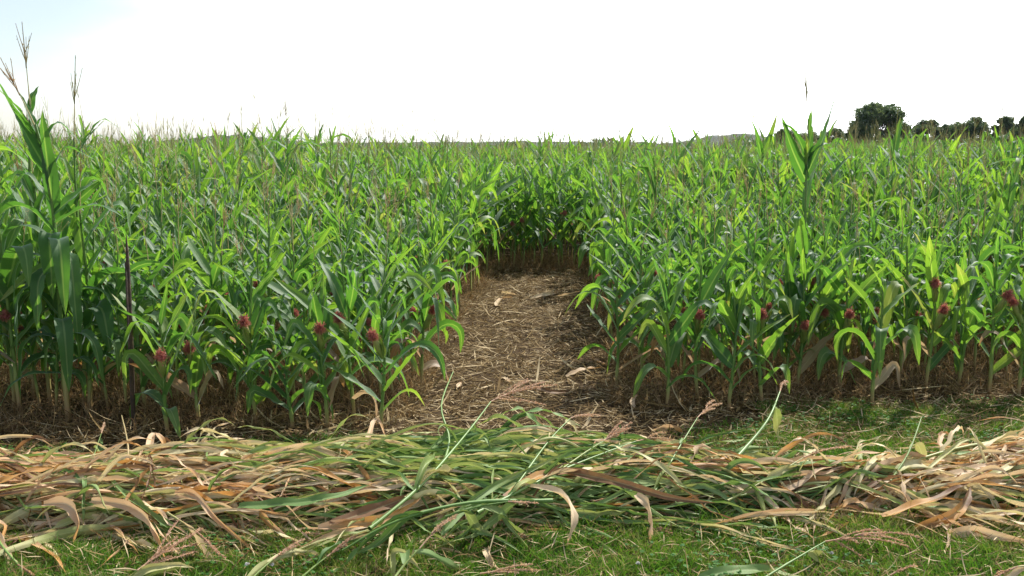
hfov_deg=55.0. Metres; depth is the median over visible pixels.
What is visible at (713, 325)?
corn plant
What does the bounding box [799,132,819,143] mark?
broadleaf tree
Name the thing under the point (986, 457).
cut corn stalk
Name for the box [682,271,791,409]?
corn plant
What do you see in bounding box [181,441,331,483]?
cut corn stalk
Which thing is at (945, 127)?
broadleaf tree
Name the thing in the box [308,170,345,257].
corn plant
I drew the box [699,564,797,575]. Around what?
corn leaf
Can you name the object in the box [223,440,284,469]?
cut corn stalk
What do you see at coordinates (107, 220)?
corn plant
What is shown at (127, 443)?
cut corn stalk
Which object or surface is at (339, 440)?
cut corn stalk
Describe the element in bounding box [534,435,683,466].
cut corn stalk
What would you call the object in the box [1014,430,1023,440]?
cut corn stalk
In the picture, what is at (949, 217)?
corn plant
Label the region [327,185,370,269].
corn plant
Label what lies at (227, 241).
corn plant
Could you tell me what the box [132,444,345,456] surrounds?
cut corn stalk
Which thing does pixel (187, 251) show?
corn plant
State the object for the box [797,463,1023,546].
cut corn stalk
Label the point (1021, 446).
cut corn stalk
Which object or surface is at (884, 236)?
corn plant
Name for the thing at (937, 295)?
corn plant
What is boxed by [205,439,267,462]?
cut corn stalk
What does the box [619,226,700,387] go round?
corn plant
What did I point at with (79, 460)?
cut corn stalk
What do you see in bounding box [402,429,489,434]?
cut corn stalk
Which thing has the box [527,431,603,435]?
cut corn stalk
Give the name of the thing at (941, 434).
corn leaf
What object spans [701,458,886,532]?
cut corn stalk
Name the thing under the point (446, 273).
corn plant
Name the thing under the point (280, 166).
corn plant
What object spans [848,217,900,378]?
corn plant
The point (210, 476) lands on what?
cut corn stalk
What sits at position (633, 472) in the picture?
cut corn stalk
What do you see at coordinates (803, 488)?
cut corn stalk
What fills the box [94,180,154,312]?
corn plant
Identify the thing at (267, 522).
cut corn stalk
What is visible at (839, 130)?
broadleaf tree
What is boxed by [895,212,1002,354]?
corn plant
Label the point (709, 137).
hills
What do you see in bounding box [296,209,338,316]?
corn plant
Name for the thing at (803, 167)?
corn plant
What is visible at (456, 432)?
corn leaf
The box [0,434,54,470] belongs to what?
cut corn stalk
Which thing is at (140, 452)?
cut corn stalk
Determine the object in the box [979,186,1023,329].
corn plant
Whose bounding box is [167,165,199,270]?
corn plant
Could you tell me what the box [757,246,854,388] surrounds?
corn plant
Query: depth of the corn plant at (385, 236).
8.90 m
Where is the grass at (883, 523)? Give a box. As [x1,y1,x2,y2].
[0,394,1023,575]
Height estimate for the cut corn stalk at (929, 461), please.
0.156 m
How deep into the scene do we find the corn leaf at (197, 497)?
4.33 m
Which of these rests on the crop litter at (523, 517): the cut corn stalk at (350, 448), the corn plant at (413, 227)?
the cut corn stalk at (350, 448)
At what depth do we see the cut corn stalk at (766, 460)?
4.73 m
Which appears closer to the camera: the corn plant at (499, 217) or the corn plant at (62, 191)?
the corn plant at (62, 191)
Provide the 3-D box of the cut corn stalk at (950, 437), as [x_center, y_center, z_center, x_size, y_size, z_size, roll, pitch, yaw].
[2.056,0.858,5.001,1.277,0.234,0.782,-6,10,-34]
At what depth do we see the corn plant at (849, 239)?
7.76 m
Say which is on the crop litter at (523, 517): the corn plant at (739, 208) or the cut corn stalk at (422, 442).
the cut corn stalk at (422, 442)
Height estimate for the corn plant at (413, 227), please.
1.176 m
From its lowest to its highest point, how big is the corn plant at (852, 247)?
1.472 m
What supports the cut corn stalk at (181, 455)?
on the ground at (466, 387)
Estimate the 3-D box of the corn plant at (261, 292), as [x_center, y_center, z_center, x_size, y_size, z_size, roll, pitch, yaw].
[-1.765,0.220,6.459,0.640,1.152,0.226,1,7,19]
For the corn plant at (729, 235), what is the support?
on the ground at (466, 387)
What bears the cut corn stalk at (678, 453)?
on the crop litter at (523, 517)
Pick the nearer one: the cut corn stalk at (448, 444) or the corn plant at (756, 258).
the cut corn stalk at (448, 444)
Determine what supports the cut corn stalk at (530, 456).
on the crop litter at (523, 517)
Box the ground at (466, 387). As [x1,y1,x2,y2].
[0,191,1023,575]
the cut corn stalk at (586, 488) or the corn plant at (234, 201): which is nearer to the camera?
the cut corn stalk at (586, 488)
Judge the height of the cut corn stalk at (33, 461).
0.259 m
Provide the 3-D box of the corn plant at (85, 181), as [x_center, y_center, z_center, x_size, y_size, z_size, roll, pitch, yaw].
[-2.855,-0.343,6.376,0.622,2.282,0.539,3,9,18]
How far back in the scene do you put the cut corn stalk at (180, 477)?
4.61 m
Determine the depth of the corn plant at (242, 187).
9.18 m
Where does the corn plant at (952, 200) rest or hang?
on the ground at (466, 387)
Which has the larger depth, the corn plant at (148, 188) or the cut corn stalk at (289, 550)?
the corn plant at (148, 188)
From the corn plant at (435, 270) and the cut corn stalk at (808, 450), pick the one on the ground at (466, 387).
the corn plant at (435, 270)
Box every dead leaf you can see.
[494,296,511,305]
[529,383,568,392]
[530,292,555,298]
[554,291,579,296]
[566,366,604,376]
[629,395,636,406]
[652,424,681,432]
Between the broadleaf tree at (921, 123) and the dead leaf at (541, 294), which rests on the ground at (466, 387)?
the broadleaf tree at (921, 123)
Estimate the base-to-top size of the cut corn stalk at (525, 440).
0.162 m
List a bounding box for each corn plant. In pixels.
[0,23,105,398]
[0,57,123,420]
[0,110,104,405]
[0,141,168,412]
[0,149,92,376]
[0,168,37,404]
[0,178,74,415]
[0,206,58,410]
[0,210,54,408]
[0,215,42,390]
[9,164,48,233]
[10,183,105,339]
[13,187,28,234]
[14,55,130,405]
[17,219,97,412]
[21,249,86,394]
[22,325,81,388]
[32,172,73,227]
[39,203,73,246]
[41,183,66,219]
[42,145,117,253]
[49,180,158,398]
[62,139,135,251]
[68,176,147,364]
[69,195,141,266]
[70,208,151,385]
[72,230,141,411]
[78,194,173,406]
[81,156,146,260]
[82,192,151,318]
[82,250,176,411]
[83,182,163,389]
[92,212,174,384]
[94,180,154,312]
[95,224,168,342]
[99,234,168,355]
[103,170,128,305]
[103,175,200,365]
[103,210,198,410]
[104,139,183,235]
[105,139,152,252]
[110,219,138,262]
[112,222,167,347]
[112,282,216,438]
[122,147,186,292]
[124,145,205,294]
[128,274,246,424]
[129,147,197,341]
[132,224,206,387]
[133,122,194,236]
[133,196,239,364]
[137,176,158,355]
[138,161,187,241]
[138,197,223,358]
[141,237,214,397]
[145,159,201,353]
[150,199,204,282]
[151,202,240,384]
[151,218,193,302]
[164,192,219,299]
[166,157,210,256]
[166,238,233,331]
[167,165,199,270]
[168,202,274,397]
[174,118,269,273]
[176,211,235,344]
[177,190,254,400]
[182,143,234,300]
[186,210,280,369]
[187,238,274,407]
[188,174,209,322]
[189,149,256,291]
[190,257,304,425]
[199,236,286,405]
[200,163,255,319]
[207,181,249,245]
[210,215,274,326]
[212,208,241,343]
[213,200,297,403]
[216,202,262,265]
[217,213,275,273]
[218,144,264,250]
[222,210,339,373]
[223,193,274,386]
[226,161,312,249]
[231,209,280,334]
[232,182,280,328]
[233,321,333,428]
[235,203,317,404]
[240,163,301,329]
[244,157,296,269]
[244,194,333,381]
[245,198,298,268]
[246,158,288,247]
[248,175,302,352]
[258,97,324,209]
[260,279,367,408]
[266,214,321,286]
[267,177,324,322]
[269,273,364,427]
[270,186,334,333]
[272,257,409,423]
[278,196,323,264]
[280,193,308,252]
[281,177,329,321]
[281,220,340,381]
[283,155,335,258]
[294,243,348,348]
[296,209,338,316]
[296,210,354,315]
[306,263,384,327]
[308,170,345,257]
[309,201,361,301]
[312,177,376,359]
[313,217,383,262]
[313,234,370,377]
[313,241,402,384]
[314,206,376,396]
[317,285,444,431]
[324,173,366,258]
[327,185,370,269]
[327,198,385,255]
[328,186,368,257]
[328,215,427,399]
[338,199,399,315]
[351,182,403,260]
[351,191,429,298]
[351,222,432,380]
[353,186,394,272]
[357,183,439,346]
[358,244,432,396]
[359,190,430,354]
[360,190,427,362]
[361,198,411,305]
[371,222,453,379]
[374,200,403,338]
[378,199,456,372]
[379,173,427,264]
[382,188,415,322]
[387,247,463,386]
[389,190,466,322]
[394,205,430,268]
[399,178,469,330]
[402,212,456,334]
[403,188,440,330]
[420,171,491,317]
[426,173,461,335]
[464,131,499,249]
[476,183,509,262]
[480,182,504,263]
[481,150,525,270]
[486,147,527,263]
[492,149,529,261]
[496,180,541,265]
[505,141,544,268]
[505,160,531,258]
[510,163,551,267]
[518,133,578,268]
[530,162,589,265]
[536,138,586,268]
[549,184,588,267]
[566,261,671,387]
[570,170,610,265]
[582,176,654,351]
[584,221,627,335]
[587,194,659,310]
[588,170,647,327]
[589,191,659,316]
[590,206,665,350]
[596,212,666,331]
[598,202,706,381]
[611,232,668,369]
[615,165,685,318]
[619,176,660,313]
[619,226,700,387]
[623,254,721,408]
[631,169,693,326]
[634,165,707,322]
[638,244,740,399]
[639,175,707,276]
[640,158,695,324]
[640,175,687,329]
[642,247,708,363]
[650,204,711,318]
[656,197,726,382]
[660,202,742,381]
[669,203,744,291]
[676,172,757,344]
[677,171,733,239]
[679,194,722,300]
[681,197,739,258]
[682,190,761,332]
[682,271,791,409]
[684,202,751,383]
[690,203,734,358]
[705,262,796,403]
[712,193,799,388]
[712,226,777,342]
[714,157,763,347]
[715,215,749,347]
[717,175,747,325]
[719,169,769,257]
[719,169,795,365]
[727,202,798,378]
[737,172,793,319]
[737,184,775,314]
[737,188,835,363]
[737,215,784,342]
[745,203,789,300]
[748,215,818,310]
[754,230,818,374]
[755,170,801,290]
[757,240,818,387]
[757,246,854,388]
[765,163,801,307]
[771,169,843,303]
[776,255,862,385]
[777,188,841,303]
[779,198,813,291]
[780,58,839,358]
[781,169,871,324]
[785,181,858,379]
[794,210,863,347]
[798,232,864,331]
[804,250,887,388]
[806,166,859,325]
[808,181,893,367]
[808,199,853,281]
[810,201,889,357]
[816,177,879,303]
[817,172,909,355]
[821,180,882,254]
[826,223,882,287]
[833,261,922,407]
[837,168,901,339]
[838,223,897,321]
[841,184,881,327]
[844,183,873,295]
[848,184,952,364]
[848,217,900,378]
[850,185,912,321]
[851,224,920,344]
[853,180,922,345]
[864,204,921,264]
[865,232,944,381]
[869,216,923,360]
[871,219,937,321]
[878,174,963,355]
[881,169,925,306]
[885,233,953,357]
[890,203,912,320]
[891,168,948,262]
[891,174,965,343]
[892,216,957,374]
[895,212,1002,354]
[899,175,919,273]
[900,160,959,329]
[900,200,969,389]
[901,161,955,264]
[910,205,969,359]
[915,170,957,243]
[915,189,1023,369]
[917,218,1008,353]
[921,206,959,343]
[930,172,991,315]
[934,136,995,267]
[935,157,987,259]
[935,244,998,387]
[937,210,995,341]
[938,190,991,292]
[943,191,1023,355]
[945,233,1023,394]
[951,171,1022,337]
[964,171,1021,323]
[975,204,1023,331]
[975,263,1022,376]
[976,258,1023,395]
[977,199,1021,317]
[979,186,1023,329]
[981,204,1023,350]
[983,211,1016,326]
[988,168,1022,277]
[992,166,1023,287]
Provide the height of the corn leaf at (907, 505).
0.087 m
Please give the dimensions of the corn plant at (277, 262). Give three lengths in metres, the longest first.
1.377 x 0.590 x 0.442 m
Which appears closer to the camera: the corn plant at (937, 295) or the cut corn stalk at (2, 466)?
the cut corn stalk at (2, 466)
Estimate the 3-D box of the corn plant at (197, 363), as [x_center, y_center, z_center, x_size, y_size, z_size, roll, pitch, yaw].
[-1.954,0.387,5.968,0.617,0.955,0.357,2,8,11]
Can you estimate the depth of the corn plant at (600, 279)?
8.09 m
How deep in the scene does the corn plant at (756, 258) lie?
8.25 m
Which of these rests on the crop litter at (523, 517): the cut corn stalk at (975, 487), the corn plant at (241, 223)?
the cut corn stalk at (975, 487)
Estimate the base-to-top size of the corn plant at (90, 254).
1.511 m
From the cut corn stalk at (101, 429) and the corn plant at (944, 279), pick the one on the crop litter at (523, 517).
the cut corn stalk at (101, 429)
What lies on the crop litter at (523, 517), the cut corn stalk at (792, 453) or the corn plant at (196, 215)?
the cut corn stalk at (792, 453)
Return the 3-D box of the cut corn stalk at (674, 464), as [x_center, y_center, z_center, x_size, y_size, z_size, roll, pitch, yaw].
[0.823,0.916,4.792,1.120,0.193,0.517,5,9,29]
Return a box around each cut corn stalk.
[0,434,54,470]
[0,440,242,533]
[0,442,124,466]
[0,447,162,570]
[0,448,163,503]
[0,455,32,483]
[0,457,54,528]
[0,459,185,515]
[0,462,65,546]
[0,463,174,496]
[0,464,37,472]
[0,466,150,529]
[0,467,240,535]
[0,471,192,536]
[0,474,121,494]
[0,475,33,483]
[0,475,158,510]
[0,479,227,555]
[0,481,100,561]
[0,489,150,546]
[0,498,18,519]
[0,532,33,575]
[1,430,247,499]
[1,437,103,456]
[1,454,59,457]
[1,463,287,516]
[4,487,186,541]
[4,487,266,572]
[5,449,252,498]
[5,454,113,471]
[5,454,170,544]
[10,435,220,474]
[14,436,191,495]
[15,442,163,497]
[21,453,219,504]
[25,448,204,550]
[38,447,166,456]
[43,448,280,504]
[54,453,277,568]
[65,449,219,464]
[69,445,259,459]
[73,484,320,550]
[82,436,219,521]
[92,422,105,458]
[95,462,335,478]
[95,496,387,570]
[104,448,292,483]
[109,468,293,548]
[118,469,362,543]
[121,415,135,472]
[123,452,404,557]
[129,518,205,575]
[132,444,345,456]
[133,438,248,463]
[137,445,250,471]
[144,464,348,546]
[148,427,260,473]
[148,441,338,482]
[153,445,335,550]
[153,454,397,509]
[159,460,311,556]
[161,466,439,507]
[166,512,225,563]
[170,442,327,521]
[178,417,352,456]
[178,441,254,470]
[179,437,417,510]
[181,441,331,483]
[183,439,468,483]
[195,425,311,452]
[198,456,455,524]
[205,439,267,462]
[205,476,475,558]
[206,448,413,494]
[207,457,434,502]
[211,436,414,470]
[221,487,564,559]
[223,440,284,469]
[229,446,411,546]
[247,537,326,575]
[253,423,510,469]
[278,434,460,487]
[279,469,498,560]
[287,435,436,464]
[287,505,526,572]
[302,534,372,575]
[305,473,608,542]
[306,452,519,532]
[320,439,495,520]
[324,456,603,528]
[324,498,552,575]
[325,413,502,466]
[326,454,488,478]
[334,425,465,477]
[344,446,637,551]
[347,433,525,487]
[350,434,511,486]
[351,436,466,453]
[360,438,581,531]
[368,378,556,530]
[381,430,565,480]
[386,406,589,453]
[394,513,477,575]
[396,434,534,451]
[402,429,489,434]
[419,424,562,447]
[429,435,594,464]
[432,467,692,506]
[434,424,564,444]
[436,372,456,478]
[438,443,602,470]
[440,435,606,488]
[441,478,706,574]
[445,500,545,534]
[452,458,582,531]
[460,427,586,466]
[464,434,672,453]
[471,430,536,446]
[472,431,626,446]
[473,563,536,575]
[476,431,676,514]
[476,440,653,462]
[486,436,803,551]
[487,407,579,431]
[489,434,730,494]
[493,426,621,492]
[497,442,677,479]
[504,437,645,461]
[507,449,776,516]
[517,455,688,530]
[518,412,599,481]
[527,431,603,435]
[530,469,815,556]
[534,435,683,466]
[550,446,770,530]
[551,465,772,500]
[557,449,761,482]
[559,420,632,467]
[565,440,669,479]
[565,476,823,556]
[588,444,715,464]
[588,449,934,523]
[592,442,767,472]
[593,435,816,454]
[595,437,750,476]
[603,440,796,508]
[604,434,737,512]
[605,447,822,485]
[606,439,771,490]
[608,444,797,518]
[610,438,828,510]
[619,425,760,450]
[623,446,774,491]
[625,450,842,503]
[625,481,838,521]
[626,463,815,530]
[628,445,777,454]
[630,447,853,503]
[637,454,795,507]
[640,435,767,446]
[651,399,722,497]
[659,449,825,485]
[678,443,849,540]
[695,453,786,529]
[697,486,989,543]
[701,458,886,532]
[702,476,934,517]
[705,467,835,519]
[713,453,857,498]
[716,380,787,476]
[721,454,938,536]
[727,445,851,501]
[734,465,1023,515]
[742,450,793,481]
[746,458,973,520]
[749,465,940,533]
[754,474,900,520]
[766,528,922,575]
[774,432,935,514]
[775,448,1023,499]
[786,461,914,504]
[790,448,888,495]
[795,431,1023,524]
[797,459,957,496]
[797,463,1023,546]
[798,458,999,507]
[806,427,1023,518]
[813,459,940,463]
[813,463,1023,536]
[817,459,975,517]
[820,451,1023,549]
[824,451,1023,464]
[830,457,1023,525]
[830,461,1021,514]
[836,464,1017,508]
[837,442,1023,496]
[842,455,1017,503]
[843,449,1023,501]
[849,457,1023,514]
[856,435,902,459]
[864,469,1023,526]
[876,470,1023,530]
[880,448,1023,459]
[884,425,1020,494]
[885,441,1023,480]
[888,564,917,575]
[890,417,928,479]
[897,447,977,517]
[901,435,1023,448]
[906,445,1023,473]
[911,444,1023,524]
[912,453,1023,494]
[916,480,1023,529]
[919,447,1023,481]
[924,442,1022,476]
[925,449,1013,459]
[927,441,1018,457]
[934,445,1023,498]
[949,455,1019,463]
[956,485,1023,532]
[959,476,1023,506]
[964,414,1023,444]
[976,458,1023,501]
[990,440,1023,451]
[995,565,1023,575]
[997,440,1023,455]
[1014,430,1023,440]
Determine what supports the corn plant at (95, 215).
on the ground at (466, 387)
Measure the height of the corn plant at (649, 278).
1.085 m
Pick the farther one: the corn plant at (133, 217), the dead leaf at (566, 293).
the dead leaf at (566, 293)
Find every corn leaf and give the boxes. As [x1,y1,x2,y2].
[42,496,78,541]
[90,497,165,561]
[125,467,155,499]
[146,432,165,462]
[167,422,229,486]
[175,488,250,548]
[238,485,367,508]
[318,497,420,528]
[329,494,409,524]
[365,417,384,436]
[390,548,424,575]
[423,428,492,457]
[433,503,530,549]
[440,453,563,534]
[482,545,497,569]
[503,467,713,502]
[521,483,578,545]
[634,492,652,539]
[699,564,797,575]
[769,476,832,486]
[881,483,968,516]
[914,438,996,480]
[914,487,971,530]
[937,431,948,449]
[946,525,1023,542]
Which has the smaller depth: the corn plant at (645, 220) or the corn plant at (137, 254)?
the corn plant at (137, 254)
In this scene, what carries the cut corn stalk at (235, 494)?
on the crop litter at (523, 517)
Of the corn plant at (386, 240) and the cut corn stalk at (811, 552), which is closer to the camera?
the cut corn stalk at (811, 552)
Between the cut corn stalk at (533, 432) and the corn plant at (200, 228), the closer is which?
the cut corn stalk at (533, 432)
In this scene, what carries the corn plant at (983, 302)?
on the ground at (466, 387)
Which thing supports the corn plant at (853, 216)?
on the ground at (466, 387)
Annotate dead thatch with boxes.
[0,390,1023,575]
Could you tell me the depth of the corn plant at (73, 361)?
6.83 m
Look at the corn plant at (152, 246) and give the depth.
7.47 m
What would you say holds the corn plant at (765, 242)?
on the ground at (466, 387)
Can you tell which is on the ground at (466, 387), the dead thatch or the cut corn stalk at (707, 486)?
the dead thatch
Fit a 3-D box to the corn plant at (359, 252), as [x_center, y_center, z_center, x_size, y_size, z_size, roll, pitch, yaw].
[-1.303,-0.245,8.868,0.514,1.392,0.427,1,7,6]
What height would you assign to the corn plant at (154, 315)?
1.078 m
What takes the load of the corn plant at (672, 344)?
on the ground at (466, 387)
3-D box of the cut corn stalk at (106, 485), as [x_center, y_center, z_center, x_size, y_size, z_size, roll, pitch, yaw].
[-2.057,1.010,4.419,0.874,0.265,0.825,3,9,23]
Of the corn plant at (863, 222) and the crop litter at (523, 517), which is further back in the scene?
the corn plant at (863, 222)
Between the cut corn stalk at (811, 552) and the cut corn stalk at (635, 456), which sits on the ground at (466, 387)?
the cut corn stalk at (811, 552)
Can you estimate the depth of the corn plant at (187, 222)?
7.91 m
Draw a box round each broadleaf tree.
[771,128,797,144]
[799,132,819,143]
[826,128,845,145]
[846,101,914,142]
[911,119,944,144]
[942,124,950,140]
[947,116,991,143]
[988,115,1016,144]
[1012,116,1023,139]
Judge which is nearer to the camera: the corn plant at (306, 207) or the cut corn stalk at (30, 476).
the cut corn stalk at (30, 476)
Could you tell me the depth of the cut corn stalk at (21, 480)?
4.57 m
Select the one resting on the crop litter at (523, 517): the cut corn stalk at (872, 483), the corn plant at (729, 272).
the cut corn stalk at (872, 483)
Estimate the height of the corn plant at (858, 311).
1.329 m
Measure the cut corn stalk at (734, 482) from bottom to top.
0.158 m
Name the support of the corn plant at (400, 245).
on the ground at (466, 387)
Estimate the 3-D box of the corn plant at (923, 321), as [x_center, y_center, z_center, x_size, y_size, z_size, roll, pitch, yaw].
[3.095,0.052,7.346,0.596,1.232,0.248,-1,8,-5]
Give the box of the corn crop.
[0,78,1023,356]
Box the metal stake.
[125,235,135,429]
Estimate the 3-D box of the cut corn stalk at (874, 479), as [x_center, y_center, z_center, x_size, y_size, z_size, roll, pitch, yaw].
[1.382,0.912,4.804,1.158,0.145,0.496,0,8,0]
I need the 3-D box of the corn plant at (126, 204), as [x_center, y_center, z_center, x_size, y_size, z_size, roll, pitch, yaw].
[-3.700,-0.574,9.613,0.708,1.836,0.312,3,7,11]
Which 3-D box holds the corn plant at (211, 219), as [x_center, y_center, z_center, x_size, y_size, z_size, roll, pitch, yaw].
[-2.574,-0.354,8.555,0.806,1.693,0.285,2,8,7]
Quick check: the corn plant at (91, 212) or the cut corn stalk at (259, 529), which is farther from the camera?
the corn plant at (91, 212)
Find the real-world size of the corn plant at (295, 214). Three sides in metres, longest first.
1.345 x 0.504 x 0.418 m
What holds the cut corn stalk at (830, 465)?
on the crop litter at (523, 517)
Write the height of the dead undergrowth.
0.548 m
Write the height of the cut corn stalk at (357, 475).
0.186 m
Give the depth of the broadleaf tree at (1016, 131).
162.86 m
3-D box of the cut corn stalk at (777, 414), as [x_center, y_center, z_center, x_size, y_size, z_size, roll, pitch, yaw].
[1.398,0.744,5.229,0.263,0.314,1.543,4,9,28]
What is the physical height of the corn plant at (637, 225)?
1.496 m
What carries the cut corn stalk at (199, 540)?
on the ground at (466, 387)
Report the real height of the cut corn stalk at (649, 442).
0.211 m
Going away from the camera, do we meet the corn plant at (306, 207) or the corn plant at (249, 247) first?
the corn plant at (249, 247)
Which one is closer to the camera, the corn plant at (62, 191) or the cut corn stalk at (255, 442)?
the cut corn stalk at (255, 442)
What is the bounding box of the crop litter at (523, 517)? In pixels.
[0,443,1022,563]
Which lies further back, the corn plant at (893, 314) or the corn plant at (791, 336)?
the corn plant at (893, 314)
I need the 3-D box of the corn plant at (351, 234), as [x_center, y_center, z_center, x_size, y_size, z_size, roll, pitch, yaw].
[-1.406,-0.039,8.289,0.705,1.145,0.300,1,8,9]
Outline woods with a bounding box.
[13,132,938,147]
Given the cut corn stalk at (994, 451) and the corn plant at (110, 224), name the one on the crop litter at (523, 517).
the cut corn stalk at (994, 451)
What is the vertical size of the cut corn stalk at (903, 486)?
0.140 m
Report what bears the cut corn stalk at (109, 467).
on the crop litter at (523, 517)
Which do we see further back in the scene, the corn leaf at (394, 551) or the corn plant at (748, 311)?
the corn plant at (748, 311)
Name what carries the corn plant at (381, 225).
on the ground at (466, 387)
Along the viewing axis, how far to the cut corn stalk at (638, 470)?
4.59 m
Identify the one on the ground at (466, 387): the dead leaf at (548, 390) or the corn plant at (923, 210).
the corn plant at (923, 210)
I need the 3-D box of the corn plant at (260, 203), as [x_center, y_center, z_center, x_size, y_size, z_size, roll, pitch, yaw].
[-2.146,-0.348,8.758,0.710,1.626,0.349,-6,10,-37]
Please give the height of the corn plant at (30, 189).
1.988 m
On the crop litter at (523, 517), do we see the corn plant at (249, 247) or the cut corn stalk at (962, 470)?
the cut corn stalk at (962, 470)
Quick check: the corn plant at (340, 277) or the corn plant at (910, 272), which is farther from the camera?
the corn plant at (910, 272)
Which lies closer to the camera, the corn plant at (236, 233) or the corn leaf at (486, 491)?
the corn leaf at (486, 491)
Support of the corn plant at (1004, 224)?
on the ground at (466, 387)
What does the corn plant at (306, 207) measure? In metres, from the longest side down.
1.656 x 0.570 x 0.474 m
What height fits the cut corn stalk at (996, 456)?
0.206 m
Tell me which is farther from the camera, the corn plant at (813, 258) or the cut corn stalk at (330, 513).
the corn plant at (813, 258)
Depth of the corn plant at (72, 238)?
8.45 m
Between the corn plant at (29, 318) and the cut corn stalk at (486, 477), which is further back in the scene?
the corn plant at (29, 318)
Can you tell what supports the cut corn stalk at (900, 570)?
on the ground at (466, 387)
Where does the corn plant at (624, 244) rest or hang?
on the ground at (466, 387)
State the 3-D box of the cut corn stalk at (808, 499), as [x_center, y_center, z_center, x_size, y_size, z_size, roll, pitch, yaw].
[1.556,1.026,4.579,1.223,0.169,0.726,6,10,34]
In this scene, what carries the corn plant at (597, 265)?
on the ground at (466, 387)
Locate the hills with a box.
[13,133,765,148]
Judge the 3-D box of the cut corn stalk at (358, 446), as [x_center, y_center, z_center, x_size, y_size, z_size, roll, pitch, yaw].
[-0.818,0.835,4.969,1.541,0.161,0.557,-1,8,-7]
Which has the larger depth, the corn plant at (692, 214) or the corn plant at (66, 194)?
the corn plant at (692, 214)
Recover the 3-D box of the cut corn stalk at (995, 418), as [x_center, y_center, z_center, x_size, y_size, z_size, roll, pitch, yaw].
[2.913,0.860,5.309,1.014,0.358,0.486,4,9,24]
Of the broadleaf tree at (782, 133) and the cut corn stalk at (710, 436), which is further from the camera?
the broadleaf tree at (782, 133)
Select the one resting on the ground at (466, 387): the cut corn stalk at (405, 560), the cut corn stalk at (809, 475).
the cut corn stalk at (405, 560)
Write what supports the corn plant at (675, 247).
on the ground at (466, 387)
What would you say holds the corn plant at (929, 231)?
on the ground at (466, 387)
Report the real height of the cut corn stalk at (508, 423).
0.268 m
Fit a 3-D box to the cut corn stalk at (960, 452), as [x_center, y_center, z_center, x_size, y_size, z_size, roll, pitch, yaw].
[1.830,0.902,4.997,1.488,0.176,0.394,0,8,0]
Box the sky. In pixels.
[0,0,1023,144]
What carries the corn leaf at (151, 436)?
on the crop litter at (523, 517)
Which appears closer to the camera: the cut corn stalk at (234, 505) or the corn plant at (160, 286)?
the cut corn stalk at (234, 505)
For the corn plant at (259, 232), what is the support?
on the ground at (466, 387)
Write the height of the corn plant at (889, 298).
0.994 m
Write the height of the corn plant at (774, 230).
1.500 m
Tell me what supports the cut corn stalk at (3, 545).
on the crop litter at (523, 517)
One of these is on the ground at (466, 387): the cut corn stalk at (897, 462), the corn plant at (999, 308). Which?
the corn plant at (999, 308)
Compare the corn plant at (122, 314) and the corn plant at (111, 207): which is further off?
the corn plant at (111, 207)
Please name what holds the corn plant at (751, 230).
on the ground at (466, 387)
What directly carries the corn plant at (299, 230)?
on the ground at (466, 387)
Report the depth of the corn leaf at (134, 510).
4.30 m
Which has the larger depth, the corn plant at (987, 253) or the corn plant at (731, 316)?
the corn plant at (987, 253)
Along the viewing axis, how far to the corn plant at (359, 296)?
7.13 m
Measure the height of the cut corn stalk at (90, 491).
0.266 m
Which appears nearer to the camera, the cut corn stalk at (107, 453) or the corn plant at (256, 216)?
the cut corn stalk at (107, 453)
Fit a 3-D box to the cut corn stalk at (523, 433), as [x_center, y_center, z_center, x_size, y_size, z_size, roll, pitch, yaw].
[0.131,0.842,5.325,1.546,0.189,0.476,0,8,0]
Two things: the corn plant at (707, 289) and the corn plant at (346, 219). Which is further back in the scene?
the corn plant at (346, 219)
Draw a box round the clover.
[2,394,1023,575]
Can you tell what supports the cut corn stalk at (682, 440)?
on the crop litter at (523, 517)
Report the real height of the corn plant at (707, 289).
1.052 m
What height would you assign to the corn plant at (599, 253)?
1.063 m
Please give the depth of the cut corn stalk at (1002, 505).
4.61 m
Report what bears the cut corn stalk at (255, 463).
on the crop litter at (523, 517)
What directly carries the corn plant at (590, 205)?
on the ground at (466, 387)
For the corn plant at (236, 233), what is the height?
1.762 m
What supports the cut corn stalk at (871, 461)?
on the crop litter at (523, 517)
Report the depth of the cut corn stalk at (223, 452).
4.76 m
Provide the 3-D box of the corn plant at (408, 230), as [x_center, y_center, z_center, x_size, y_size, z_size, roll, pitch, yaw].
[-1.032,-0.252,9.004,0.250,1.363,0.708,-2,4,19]
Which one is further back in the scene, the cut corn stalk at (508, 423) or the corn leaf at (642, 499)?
the cut corn stalk at (508, 423)
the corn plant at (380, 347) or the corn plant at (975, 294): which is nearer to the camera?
the corn plant at (380, 347)
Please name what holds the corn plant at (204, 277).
on the ground at (466, 387)
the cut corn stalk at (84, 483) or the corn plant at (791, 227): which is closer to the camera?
the cut corn stalk at (84, 483)
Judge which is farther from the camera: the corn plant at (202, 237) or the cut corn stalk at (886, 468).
the corn plant at (202, 237)
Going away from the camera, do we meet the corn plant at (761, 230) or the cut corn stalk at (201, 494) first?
the cut corn stalk at (201, 494)
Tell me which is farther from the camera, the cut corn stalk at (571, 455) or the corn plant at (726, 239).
the corn plant at (726, 239)
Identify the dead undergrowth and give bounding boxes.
[0,245,1023,438]
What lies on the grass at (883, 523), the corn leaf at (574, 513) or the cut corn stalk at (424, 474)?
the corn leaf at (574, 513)
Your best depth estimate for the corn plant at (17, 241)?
6.43 m
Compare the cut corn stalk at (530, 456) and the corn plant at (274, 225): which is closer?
the cut corn stalk at (530, 456)
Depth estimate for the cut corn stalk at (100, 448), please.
5.43 m

